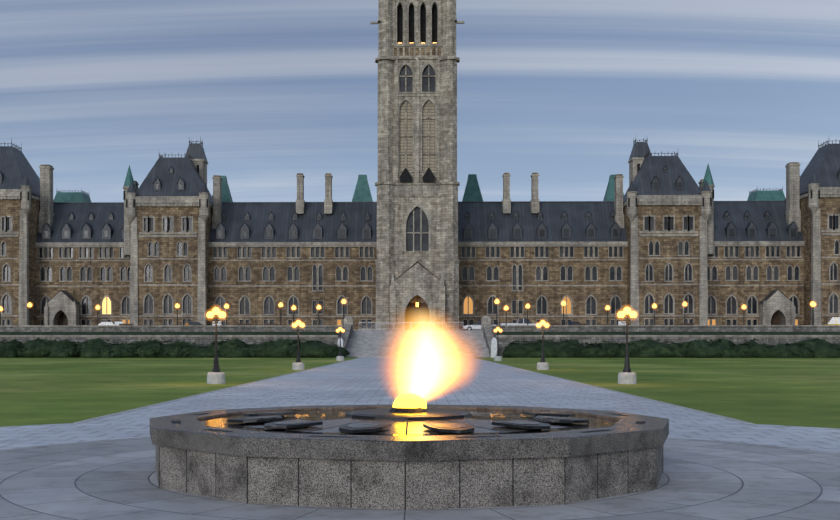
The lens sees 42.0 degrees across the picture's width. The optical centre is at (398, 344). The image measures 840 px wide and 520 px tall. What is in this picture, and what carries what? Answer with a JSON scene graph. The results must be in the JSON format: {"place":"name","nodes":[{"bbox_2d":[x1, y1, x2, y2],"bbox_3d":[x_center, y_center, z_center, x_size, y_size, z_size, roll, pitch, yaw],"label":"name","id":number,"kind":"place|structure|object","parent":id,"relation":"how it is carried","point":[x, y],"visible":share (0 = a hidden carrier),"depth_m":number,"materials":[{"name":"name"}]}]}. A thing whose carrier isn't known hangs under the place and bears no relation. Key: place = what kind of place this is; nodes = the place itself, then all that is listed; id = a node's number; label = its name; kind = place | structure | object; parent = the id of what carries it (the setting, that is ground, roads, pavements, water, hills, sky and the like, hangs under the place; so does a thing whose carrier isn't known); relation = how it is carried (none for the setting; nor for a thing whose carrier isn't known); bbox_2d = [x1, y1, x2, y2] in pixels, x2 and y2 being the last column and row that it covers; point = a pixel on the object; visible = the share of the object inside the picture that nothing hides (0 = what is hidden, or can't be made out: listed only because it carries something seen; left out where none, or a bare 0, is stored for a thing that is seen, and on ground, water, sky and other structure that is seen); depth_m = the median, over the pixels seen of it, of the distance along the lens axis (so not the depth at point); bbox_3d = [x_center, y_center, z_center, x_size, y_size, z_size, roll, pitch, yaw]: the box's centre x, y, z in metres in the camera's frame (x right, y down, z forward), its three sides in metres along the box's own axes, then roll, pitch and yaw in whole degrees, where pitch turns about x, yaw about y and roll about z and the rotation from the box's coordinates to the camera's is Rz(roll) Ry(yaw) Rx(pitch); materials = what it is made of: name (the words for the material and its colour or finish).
{"place":"outdoors","nodes":[
{"label":"outdoors","id":0,"kind":"place"},
{"bbox_2d":[0,420,839,519],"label":"plaza","id":1,"kind":"structure","parent":0,"point":[107,471],"depth_m":11.61,"materials":[{"name":"grey stone"}]},
{"bbox_2d":[150,404,668,509],"bbox_3d":[0.117,1.122,12.854,6.100,0.770,6.100,0,0,1],"label":"fountain","id":2,"kind":"object","parent":1,"relation":"on","point":[391,457],"visible":0.85,"depth_m":10.37,"materials":[{"name":"stone"}]},
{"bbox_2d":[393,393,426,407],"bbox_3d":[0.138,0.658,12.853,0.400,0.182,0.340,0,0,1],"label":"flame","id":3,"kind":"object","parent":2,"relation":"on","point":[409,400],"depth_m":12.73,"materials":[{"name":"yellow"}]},
{"bbox_2d":[0,357,839,428],"bbox_3d":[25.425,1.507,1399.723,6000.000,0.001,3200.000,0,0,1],"label":"ground","id":4,"kind":"structure","parent":0,"point":[803,392],"depth_m":43.31,"materials":[{"name":"green plant"}]},
{"bbox_2d":[0,300,814,383],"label":"lamp posts","id":5,"kind":"object","parent":4,"relation":"on","point":[217,376],"visible":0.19,"depth_m":64.22,"materials":[{"name":"black metal"}]},
{"bbox_2d":[0,299,815,331],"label":"lamp globes","id":6,"kind":"object","parent":5,"relation":"on","point":[222,314],"visible":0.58,"depth_m":64.71,"materials":[{"name":"yellow glass"}]},
{"bbox_2d":[74,357,753,423],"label":"walkway","id":7,"kind":"structure","parent":4,"relation":"on","point":[429,380],"depth_m":34.94,"materials":[{"name":"concrete"}]},
{"bbox_2d":[0,337,839,357],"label":"hedges","id":8,"kind":"object","parent":4,"relation":"on","point":[38,347],"visible":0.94,"depth_m":122.95,"materials":[{"name":"green plant"}]},
{"bbox_2d":[0,316,839,357],"bbox_3d":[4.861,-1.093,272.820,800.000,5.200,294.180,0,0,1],"label":"retaining wall","id":9,"kind":"structure","parent":0,"point":[483,341],"depth_m":134.06,"materials":[{"name":"stone"}]},
{"bbox_2d":[98,322,114,324],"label":"silver car","id":10,"kind":"object","parent":9,"relation":"on","point":[107,323],"visible":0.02,"depth_m":156.94,"materials":[{"name":"paint"}]},
{"bbox_2d":[185,322,202,324],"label":"dark car","id":11,"kind":"object","parent":9,"relation":"on","point":[193,323],"visible":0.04,"depth_m":155.67,"materials":[{"name":"paint"}]},
{"bbox_2d":[115,321,693,329],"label":"barriers","id":12,"kind":"object","parent":9,"relation":"on","point":[122,323],"visible":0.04,"depth_m":142.09,"materials":[{"name":"metal"}]},
{"bbox_2d":[0,0,839,329],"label":"building","id":13,"kind":"structure","parent":9,"relation":"on","point":[420,242],"depth_m":169.03,"materials":[{"name":"stone"}]},
{"bbox_2d":[462,321,492,329],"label":"sedan car","id":14,"kind":"object","parent":9,"relation":"on","point":[476,325],"depth_m":149.91,"materials":[{"name":"white paint"}]},
{"bbox_2d":[500,319,536,324],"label":"pickup car","id":15,"kind":"object","parent":9,"relation":"on","point":[521,321],"visible":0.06,"depth_m":151.78,"materials":[{"name":"white paint"}]},
{"bbox_2d":[828,317,839,324],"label":"car","id":16,"kind":"object","parent":9,"relation":"on","point":[834,321],"visible":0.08,"depth_m":150.42,"materials":[{"name":"paint"}]},
{"bbox_2d":[0,0,839,201],"label":"sky","id":17,"kind":"structure","parent":0,"point":[273,91],"materials":[{"name":"blue"}]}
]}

